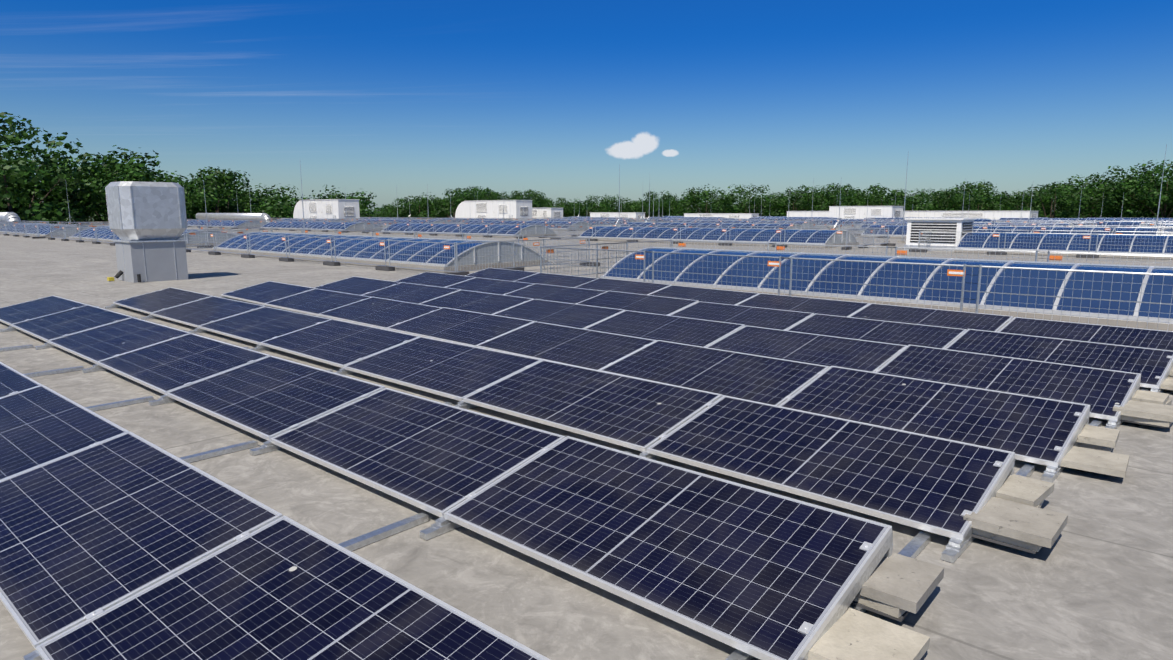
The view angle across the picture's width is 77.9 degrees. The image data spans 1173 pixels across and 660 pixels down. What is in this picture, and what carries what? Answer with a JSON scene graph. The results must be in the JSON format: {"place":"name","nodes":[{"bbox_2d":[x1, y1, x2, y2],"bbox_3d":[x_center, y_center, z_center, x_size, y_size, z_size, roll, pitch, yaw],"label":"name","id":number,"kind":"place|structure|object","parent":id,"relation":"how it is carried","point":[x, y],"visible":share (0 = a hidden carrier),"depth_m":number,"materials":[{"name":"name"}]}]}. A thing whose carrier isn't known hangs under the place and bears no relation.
{"place":"outdoors","nodes":[
{"label":"outdoors","id":0,"kind":"place"},
{"bbox_2d":[0,158,30,210],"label":"tree","id":1,"kind":"object","parent":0,"point":[11,185],"visible":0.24,"depth_m":108.82,"materials":[{"name":"green plant"}]},
{"bbox_2d":[2,151,66,220],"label":"tree","id":2,"kind":"object","parent":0,"point":[47,199],"visible":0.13,"depth_m":117.64,"materials":[{"name":"green plant"}]},
{"bbox_2d":[0,112,95,223],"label":"tree","id":3,"kind":"object","parent":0,"point":[53,179],"visible":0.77,"depth_m":104.10,"materials":[{"name":"green plant"}]},
{"bbox_2d":[12,149,129,221],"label":"tree","id":4,"kind":"object","parent":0,"point":[50,163],"visible":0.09,"depth_m":120.35,"materials":[{"name":"green plant"}]},
{"bbox_2d":[50,145,190,221],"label":"tree","id":5,"kind":"object","parent":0,"point":[129,169],"visible":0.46,"depth_m":114.11,"materials":[{"name":"green plant"}]},
{"bbox_2d":[92,168,212,221],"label":"tree","id":6,"kind":"object","parent":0,"point":[181,183],"visible":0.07,"depth_m":134.69,"materials":[{"name":"green plant"}]},
{"bbox_2d":[183,166,262,219],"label":"tree","id":7,"kind":"object","parent":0,"point":[211,195],"visible":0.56,"depth_m":128.22,"materials":[{"name":"green plant"}]},
{"bbox_2d":[234,183,297,217],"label":"tree","id":8,"kind":"object","parent":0,"point":[272,192],"visible":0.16,"depth_m":144.38,"materials":[{"name":"green plant"}]},
{"bbox_2d":[248,192,313,219],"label":"tree","id":9,"kind":"object","parent":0,"point":[277,208],"visible":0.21,"depth_m":134.98,"materials":[{"name":"green plant"}]},
{"bbox_2d":[289,185,383,217],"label":"tree","id":10,"kind":"object","parent":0,"point":[366,212],"visible":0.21,"depth_m":145.53,"materials":[{"name":"green plant"}]},
{"bbox_2d":[373,202,407,217],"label":"tree","id":11,"kind":"object","parent":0,"point":[389,209],"visible":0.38,"depth_m":283.66,"materials":[{"name":"green plant"}]},
{"bbox_2d":[391,192,442,218],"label":"tree","id":12,"kind":"object","parent":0,"point":[414,202],"visible":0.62,"depth_m":285.86,"materials":[{"name":"green plant"}]},
{"bbox_2d":[430,188,473,217],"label":"tree","id":13,"kind":"object","parent":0,"point":[438,212],"visible":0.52,"depth_m":282.23,"materials":[{"name":"green plant"}]},
{"bbox_2d":[459,186,503,201],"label":"tree","id":14,"kind":"object","parent":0,"point":[477,195],"visible":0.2,"depth_m":288.91,"materials":[{"name":"green plant"}]},
{"bbox_2d":[501,190,544,207],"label":"tree","id":15,"kind":"object","parent":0,"point":[535,202],"visible":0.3,"depth_m":294.39,"materials":[{"name":"green plant"}]},
{"bbox_2d":[540,198,585,216],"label":"tree","id":16,"kind":"object","parent":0,"point":[564,205],"visible":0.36,"depth_m":295.62,"materials":[{"name":"green plant"}]},
{"bbox_2d":[0,217,1172,659],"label":"hall roof","id":17,"kind":"structure","parent":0,"point":[1094,581],"depth_m":4.06,"materials":[{"name":"grey concrete"}]},
{"bbox_2d":[0,212,20,222],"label":"duct","id":18,"kind":"object","parent":17,"relation":"on","point":[9,217],"visible":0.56,"depth_m":71.44,"materials":[{"name":"metal"}]},
{"bbox_2d":[0,223,88,237],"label":"rooflight","id":19,"kind":"object","parent":17,"relation":"on","point":[41,226],"visible":0.58,"depth_m":54.62,"materials":[{"name":"glass"}]},
{"bbox_2d":[105,181,187,282],"bbox_3d":[-11.639,-2.594,19.151,1.432,2.548,1.732,8,12,41],"label":"roof exhaust fan","id":20,"kind":"object","parent":17,"relation":"on","point":[147,224],"visible":1,"depth_m":18.74,"materials":[{"name":"paint"}]},
{"bbox_2d":[68,226,236,246],"bbox_3d":[-26.131,-5.699,43.550,16.800,0.880,4.400,8,12,41],"label":"rooflight","id":21,"kind":"object","parent":17,"relation":"on","point":[197,241],"visible":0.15,"depth_m":39.16,"materials":[{"name":"blue glass"}]},
{"bbox_2d":[184,231,216,251],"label":"fence","id":22,"kind":"object","parent":17,"relation":"on","point":[196,237],"visible":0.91,"depth_m":31.65,"materials":[{"name":"metal"}]},
{"bbox_2d":[187,219,265,227],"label":"rooflight","id":23,"kind":"object","parent":17,"relation":"on","point":[238,224],"visible":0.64,"depth_m":84.71,"materials":[{"name":"glass"}]},
{"bbox_2d":[208,232,250,254],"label":"fence","id":24,"kind":"object","parent":17,"relation":"on","point":[217,252],"visible":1,"depth_m":29.78,"materials":[{"name":"metal"}]},
{"bbox_2d":[196,213,270,221],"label":"duct","id":25,"kind":"object","parent":17,"relation":"on","point":[230,216],"visible":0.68,"depth_m":103.06,"materials":[{"name":"metal"}]},
{"bbox_2d":[241,233,289,257],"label":"fence","id":26,"kind":"object","parent":17,"relation":"on","point":[251,255],"visible":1,"depth_m":27.71,"materials":[{"name":"metal"}]},
{"bbox_2d":[279,236,335,261],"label":"fence","id":27,"kind":"object","parent":17,"relation":"on","point":[286,259],"visible":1,"depth_m":25.52,"materials":[{"name":"metal"}]},
{"bbox_2d":[262,221,382,231],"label":"rooflight","id":28,"kind":"object","parent":17,"relation":"on","point":[359,227],"visible":0.71,"depth_m":69.88,"materials":[{"name":"blue glass"}]},
{"bbox_2d":[293,199,359,221],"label":"rooftop unit","id":29,"kind":"object","parent":17,"relation":"on","point":[328,208],"visible":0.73,"depth_m":107.21,"materials":[{"name":"grey metal"}]},
{"bbox_2d":[323,237,390,266],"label":"fence","id":30,"kind":"object","parent":17,"relation":"on","point":[335,263],"visible":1,"depth_m":23.44,"materials":[{"name":"metal"}]},
{"bbox_2d":[212,232,546,272],"bbox_3d":[-9.057,-3.285,28.634,16.800,0.880,4.400,8,12,41],"label":"rooflight","id":31,"kind":"object","parent":17,"relation":"on","point":[379,256],"visible":0.77,"depth_m":24.52,"materials":[{"name":"blue glass"}]},
{"bbox_2d":[357,219,447,226],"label":"rooflight","id":32,"kind":"object","parent":17,"relation":"on","point":[413,221],"visible":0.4,"depth_m":90.35,"materials":[{"name":"glass"}]},
{"bbox_2d":[375,239,455,271],"bbox_3d":[-5.075,-2.160,21.431,3.846,0.958,0.230,8,12,41],"label":"fence","id":33,"kind":"object","parent":17,"relation":"on","point":[386,268],"visible":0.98,"depth_m":21.32,"materials":[{"name":"metal"}]},
{"bbox_2d":[380,223,556,237],"bbox_3d":[-9.941,-8.105,58.406,16.800,0.880,4.400,8,12,41],"label":"rooflight","id":34,"kind":"object","parent":17,"relation":"on","point":[451,228],"visible":0.65,"depth_m":55.51,"materials":[{"name":"blue glass"}]},
{"bbox_2d":[455,200,532,220],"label":"rooftop unit","id":35,"kind":"object","parent":17,"relation":"on","point":[522,209],"visible":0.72,"depth_m":121.08,"materials":[{"name":"grey metal"}]},
{"bbox_2d":[443,239,544,275],"bbox_3d":[-2.589,-2.142,21.320,0.230,0.958,3.846,8,12,41],"label":"fence","id":36,"kind":"object","parent":17,"relation":"on","point":[462,273],"visible":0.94,"depth_m":21.07,"materials":[{"name":"metal"}]},
{"bbox_2d":[463,220,591,230],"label":"rooflight","id":37,"kind":"object","parent":17,"relation":"on","point":[530,222],"visible":0.45,"depth_m":75.25,"materials":[{"name":"glass"}]},
{"bbox_2d":[517,224,555,238],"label":"fence","id":38,"kind":"object","parent":17,"relation":"on","point":[528,230],"visible":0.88,"depth_m":50.94,"materials":[{"name":"metal"}]},
{"bbox_2d":[532,208,562,219],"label":"rooftop unit","id":39,"kind":"object","parent":17,"relation":"on","point":[548,212],"visible":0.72,"depth_m":125.03,"materials":[{"name":"grey"}]},
{"bbox_2d":[507,237,589,270],"bbox_3d":[-1.171,-2.398,22.902,0.230,0.958,3.846,8,12,41],"label":"fence","id":40,"kind":"object","parent":17,"relation":"on","point":[521,268],"visible":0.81,"depth_m":22.84,"materials":[{"name":"metal"}]},
{"bbox_2d":[518,235,599,266],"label":"fence","id":41,"kind":"object","parent":17,"relation":"on","point":[586,264],"visible":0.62,"depth_m":24.83,"materials":[{"name":"metal"}]},
{"bbox_2d":[550,225,595,238],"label":"fence","id":42,"kind":"object","parent":17,"relation":"on","point":[588,232],"visible":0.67,"depth_m":46.35,"materials":[{"name":"metal"}]},
{"bbox_2d":[531,219,636,225],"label":"rooflight","id":43,"kind":"object","parent":17,"relation":"on","point":[555,220],"visible":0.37,"depth_m":93.16,"materials":[{"name":"glass"}]},
{"bbox_2d":[542,242,627,275],"bbox_3d":[0.130,-1.837,19.437,0.230,0.958,3.846,8,12,41],"label":"fence","id":44,"kind":"object","parent":17,"relation":"on","point":[550,250],"visible":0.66,"depth_m":19.43,"materials":[{"name":"metal"}]},
{"bbox_2d":[0,296,1172,659],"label":"pv substructure","id":45,"kind":"object","parent":17,"relation":"on","point":[954,550],"visible":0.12,"depth_m":4.21,"materials":[{"name":"silver metal"}]},
{"bbox_2d":[0,268,1172,659],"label":"solar panel frames","id":46,"kind":"structure","parent":45,"relation":"on","point":[742,646],"depth_m":4.86,"materials":[{"name":"silver metal"}]},
{"bbox_2d":[0,268,1172,659],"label":"solar panels","id":47,"kind":"object","parent":46,"relation":"in","point":[90,530],"visible":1,"depth_m":4.98,"materials":[{"name":"blue glass"}]},
{"bbox_2d":[540,246,653,282],"bbox_3d":[0.017,-1.440,16.983,3.846,0.958,0.230,8,12,41],"label":"fence","id":48,"kind":"object","parent":17,"relation":"on","point":[640,257],"visible":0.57,"depth_m":16.69,"materials":[{"name":"metal"}]},
{"bbox_2d":[587,226,635,240],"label":"fence","id":49,"kind":"object","parent":17,"relation":"on","point":[592,239],"visible":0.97,"depth_m":44.46,"materials":[{"name":"metal"}]},
{"bbox_2d":[589,212,645,218],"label":"rooftop unit","id":50,"kind":"object","parent":17,"relation":"on","point":[635,215],"visible":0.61,"depth_m":145.72,"materials":[{"name":"grey"}]},
{"bbox_2d":[596,240,670,277],"bbox_3d":[1.548,-2.093,21.019,0.230,0.958,3.846,8,12,41],"label":"fence","id":51,"kind":"object","parent":17,"relation":"on","point":[605,247],"visible":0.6,"depth_m":20.06,"materials":[{"name":"metal"}]},
{"bbox_2d":[626,227,680,241],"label":"fence","id":52,"kind":"object","parent":17,"relation":"on","point":[654,229],"visible":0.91,"depth_m":42.51,"materials":[{"name":"metal"}]},
{"bbox_2d":[671,227,729,243],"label":"fence","id":53,"kind":"object","parent":17,"relation":"on","point":[722,235],"visible":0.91,"depth_m":40.28,"materials":[{"name":"metal"}]},
{"bbox_2d":[625,222,804,228],"bbox_3d":[10.336,-8.865,63.101,16.800,0.880,4.400,8,12,41],"label":"rooflight","id":54,"kind":"object","parent":17,"relation":"on","point":[707,225],"visible":0.43,"depth_m":61.08,"materials":[{"name":"blue glass"}]},
{"bbox_2d":[643,250,792,295],"bbox_3d":[2.413,-1.101,14.889,3.846,0.958,0.230,8,12,41],"label":"fence","id":55,"kind":"object","parent":17,"relation":"on","point":[774,263],"visible":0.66,"depth_m":14.49,"materials":[{"name":"metal"}]},
{"bbox_2d":[577,226,858,247],"bbox_3d":[7.133,-5.690,43.490,16.800,0.880,4.400,8,12,41],"label":"rooflight","id":56,"kind":"object","parent":17,"relation":"on","point":[746,235],"visible":0.66,"depth_m":40.84,"materials":[{"name":"blue glass"}]},
{"bbox_2d":[684,213,758,218],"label":"rooftop unit","id":57,"kind":"object","parent":17,"relation":"on","point":[740,215],"visible":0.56,"depth_m":148.12,"materials":[{"name":"grey"}]},
{"bbox_2d":[672,240,776,250],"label":"fence","id":58,"kind":"object","parent":17,"relation":"on","point":[684,245],"visible":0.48,"depth_m":21.11,"materials":[{"name":"metal"}]},
{"bbox_2d":[671,220,815,228],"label":"rooflight","id":59,"kind":"object","parent":17,"relation":"on","point":[714,221],"visible":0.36,"depth_m":78.89,"materials":[{"name":"blue metal"}]},
{"bbox_2d":[718,228,785,245],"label":"fence","id":60,"kind":"object","parent":17,"relation":"on","point":[735,233],"visible":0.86,"depth_m":38.29,"materials":[{"name":"metal"}]},
{"bbox_2d":[402,278,1172,659],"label":"ballast blocks","id":61,"kind":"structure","parent":17,"relation":"on","point":[1010,514],"depth_m":3.74,"materials":[{"name":"beige concrete"}]},
{"bbox_2d":[772,229,846,247],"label":"fence","id":62,"kind":"object","parent":17,"relation":"on","point":[799,237],"visible":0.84,"depth_m":36.16,"materials":[{"name":"metal"}]},
{"bbox_2d":[767,242,896,255],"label":"fence","id":63,"kind":"object","parent":17,"relation":"on","point":[779,248],"visible":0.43,"depth_m":19.00,"materials":[{"name":"metal"}]},
{"bbox_2d":[841,228,874,249],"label":"fence","id":64,"kind":"object","parent":17,"relation":"on","point":[846,247],"visible":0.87,"depth_m":35.94,"materials":[{"name":"metal"}]},
{"bbox_2d":[810,220,906,227],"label":"rooflight","id":65,"kind":"object","parent":17,"relation":"on","point":[835,223],"visible":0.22,"depth_m":87.86,"materials":[{"name":"blue metal"}]},
{"bbox_2d":[829,206,902,218],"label":"rooftop unit","id":66,"kind":"object","parent":17,"relation":"on","point":[854,212],"visible":0.66,"depth_m":137.62,"materials":[{"name":"grey metal"}]},
{"bbox_2d":[858,228,888,247],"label":"fence","id":67,"kind":"object","parent":17,"relation":"on","point":[876,236],"visible":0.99,"depth_m":37.93,"materials":[{"name":"metal"}]},
{"bbox_2d":[778,256,981,312],"bbox_3d":[4.809,-0.762,12.796,3.846,0.958,0.230,8,12,41],"label":"fence","id":68,"kind":"object","parent":17,"relation":"on","point":[956,273],"visible":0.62,"depth_m":12.41,"materials":[{"name":"metal"}]},
{"bbox_2d":[600,247,1172,330],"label":"rooflight","id":69,"kind":"object","parent":17,"relation":"on","point":[626,262],"visible":0.85,"depth_m":13.20,"materials":[{"name":"blue glass"}]},
{"bbox_2d":[787,211,1037,219],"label":"plant room","id":70,"kind":"object","parent":17,"relation":"on","point":[996,215],"visible":0.45,"depth_m":135.59,"materials":[{"name":"grey"}]},
{"bbox_2d":[904,218,976,250],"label":"roof unit","id":71,"kind":"structure","parent":17,"relation":"on","point":[951,227],"depth_m":34.01,"materials":[{"name":"white paint"}]},
{"bbox_2d":[909,231,1005,251],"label":"fence","id":72,"kind":"object","parent":17,"relation":"on","point":[925,250],"visible":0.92,"depth_m":31.72,"materials":[{"name":"metal"}]},
{"bbox_2d":[859,222,1073,228],"bbox_3d":[33.597,-9.203,65.190,16.800,0.880,4.400,8,12,41],"label":"rooflight","id":73,"kind":"object","parent":17,"relation":"on","point":[1004,224],"visible":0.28,"depth_m":62.16,"materials":[{"name":"blue metal"}]},
{"bbox_2d":[885,246,1049,261],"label":"fence","id":74,"kind":"object","parent":17,"relation":"on","point":[901,252],"visible":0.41,"depth_m":16.77,"materials":[{"name":"metal"}]},
{"bbox_2d":[860,225,1160,238],"bbox_3d":[27.410,-6.450,48.185,16.800,0.880,4.400,8,12,41],"label":"rooflight","id":75,"kind":"object","parent":17,"relation":"on","point":[892,229],"visible":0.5,"depth_m":45.99,"materials":[{"name":"blue glass"}]},
{"bbox_2d":[987,232,1097,254],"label":"fence","id":76,"kind":"object","parent":17,"relation":"on","point":[1002,253],"visible":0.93,"depth_m":29.68,"materials":[{"name":"metal"}]},
{"bbox_2d":[999,218,1122,219],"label":"rooflight","id":77,"kind":"object","parent":17,"relation":"on","point":[1047,218],"visible":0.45,"depth_m":118.62,"materials":[{"name":"blue metal"}]},
{"bbox_2d":[954,232,1172,259],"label":"rooflight","id":78,"kind":"object","parent":17,"relation":"on","point":[988,240],"visible":0.81,"depth_m":30.11,"materials":[{"name":"blue glass"}]},
{"bbox_2d":[960,264,1172,330],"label":"fence","id":79,"kind":"object","parent":17,"relation":"on","point":[1019,294],"visible":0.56,"depth_m":10.75,"materials":[{"name":"metal"}]},
{"bbox_2d":[1010,221,1172,228],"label":"rooflight","id":80,"kind":"object","parent":17,"relation":"on","point":[1122,224],"visible":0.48,"depth_m":70.66,"materials":[{"name":"glass"}]},
{"bbox_2d":[1034,219,1172,221],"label":"rooflight","id":81,"kind":"object","parent":17,"relation":"on","point":[1095,220],"visible":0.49,"depth_m":99.17,"materials":[{"name":"glass"}]},
{"bbox_2d":[1035,250,1172,266],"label":"fence","id":82,"kind":"object","parent":17,"relation":"on","point":[1052,257],"visible":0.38,"depth_m":15.08,"materials":[{"name":"metal"}]},
{"bbox_2d":[1076,233,1172,257],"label":"fence","id":83,"kind":"object","parent":17,"relation":"on","point":[1087,256],"visible":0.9,"depth_m":28.05,"materials":[{"name":"metal"}]},
{"bbox_2d":[0,0,1172,213],"label":"sky","id":84,"kind":"structure","parent":0,"point":[377,97],"materials":[{"name":"blue"}]},
{"bbox_2d":[566,199,611,216],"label":"tree","id":85,"kind":"object","parent":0,"point":[577,210],"visible":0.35,"depth_m":290.71,"materials":[{"name":"green plant"}]},
{"bbox_2d":[598,195,633,211],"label":"tree","id":86,"kind":"object","parent":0,"point":[608,203],"visible":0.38,"depth_m":294.68,"materials":[{"name":"green plant"}]},
{"bbox_2d":[623,196,673,216],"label":"tree","id":87,"kind":"object","parent":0,"point":[661,204],"visible":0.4,"depth_m":291.65,"materials":[{"name":"green plant"}]},
{"bbox_2d":[632,190,677,216],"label":"tree","id":88,"kind":"object","parent":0,"point":[664,196],"visible":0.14,"depth_m":307.93,"materials":[{"name":"green plant"}]},
{"bbox_2d":[649,197,695,216],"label":"tree","id":89,"kind":"object","parent":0,"point":[674,209],"visible":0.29,"depth_m":292.41,"materials":[{"name":"green plant"}]},
{"bbox_2d":[676,184,737,214],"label":"tree","id":90,"kind":"object","parent":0,"point":[712,200],"visible":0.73,"depth_m":285.25,"materials":[{"name":"green plant"}]},
{"bbox_2d":[720,184,784,215],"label":"tree","id":91,"kind":"object","parent":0,"point":[741,207],"visible":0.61,"depth_m":282.65,"materials":[{"name":"green plant"}]},
{"bbox_2d":[762,190,824,216],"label":"tree","id":92,"kind":"object","parent":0,"point":[782,203],"visible":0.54,"depth_m":285.41,"materials":[{"name":"green plant"}]},
{"bbox_2d":[775,184,826,215],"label":"tree","id":93,"kind":"object","parent":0,"point":[792,194],"visible":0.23,"depth_m":293.03,"materials":[{"name":"green plant"}]},
{"bbox_2d":[804,185,857,210],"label":"tree","id":94,"kind":"object","parent":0,"point":[817,192],"visible":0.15,"depth_m":286.10,"materials":[{"name":"green plant"}]},
{"bbox_2d":[805,183,867,210],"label":"tree","id":95,"kind":"object","parent":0,"point":[849,198],"visible":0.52,"depth_m":274.55,"materials":[{"name":"green plant"}]},
{"bbox_2d":[852,183,917,210],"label":"tree","id":96,"kind":"object","parent":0,"point":[888,196],"visible":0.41,"depth_m":271.31,"materials":[{"name":"green plant"}]},
{"bbox_2d":[882,193,939,210],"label":"tree","id":97,"kind":"object","parent":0,"point":[921,208],"visible":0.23,"depth_m":264.41,"materials":[{"name":"green plant"}]},
{"bbox_2d":[910,188,946,210],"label":"tree","id":98,"kind":"object","parent":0,"point":[922,192],"visible":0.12,"depth_m":278.13,"materials":[{"name":"green plant"}]},
{"bbox_2d":[922,191,970,210],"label":"tree","id":99,"kind":"object","parent":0,"point":[944,198],"visible":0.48,"depth_m":265.65,"materials":[{"name":"green plant"}]},
{"bbox_2d":[943,182,989,210],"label":"tree","id":100,"kind":"object","parent":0,"point":[957,188],"visible":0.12,"depth_m":275.88,"materials":[{"name":"green plant"}]},
{"bbox_2d":[944,181,1013,210],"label":"tree","id":101,"kind":"object","parent":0,"point":[979,198],"visible":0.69,"depth_m":255.19,"materials":[{"name":"green plant"}]},
{"bbox_2d":[984,193,1050,216],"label":"tree","id":102,"kind":"object","parent":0,"point":[1014,207],"visible":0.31,"depth_m":254.96,"materials":[{"name":"green plant"}]},
{"bbox_2d":[1014,182,1096,217],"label":"tree","id":103,"kind":"object","parent":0,"point":[1041,198],"visible":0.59,"depth_m":244.44,"materials":[{"name":"green plant"}]},
{"bbox_2d":[1034,181,1096,217],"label":"tree","id":104,"kind":"object","parent":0,"point":[1055,211],"visible":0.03,"depth_m":260.04,"materials":[{"name":"green plant"}]},
{"bbox_2d":[1048,183,1137,217],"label":"tree","id":105,"kind":"object","parent":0,"point":[1063,212],"visible":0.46,"depth_m":241.69,"materials":[{"name":"green plant"}]},
{"bbox_2d":[1051,172,1143,217],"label":"tree","id":106,"kind":"object","parent":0,"point":[1081,183],"visible":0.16,"depth_m":253.47,"materials":[{"name":"green plant"}]},
{"bbox_2d":[1077,163,1172,217],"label":"tree","id":107,"kind":"object","parent":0,"point":[1110,204],"visible":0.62,"depth_m":234.13,"materials":[{"name":"green plant"}]},
{"bbox_2d":[1113,160,1172,217],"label":"tree","id":108,"kind":"object","parent":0,"point":[1153,179],"visible":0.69,"depth_m":227.06,"materials":[{"name":"green plant"}]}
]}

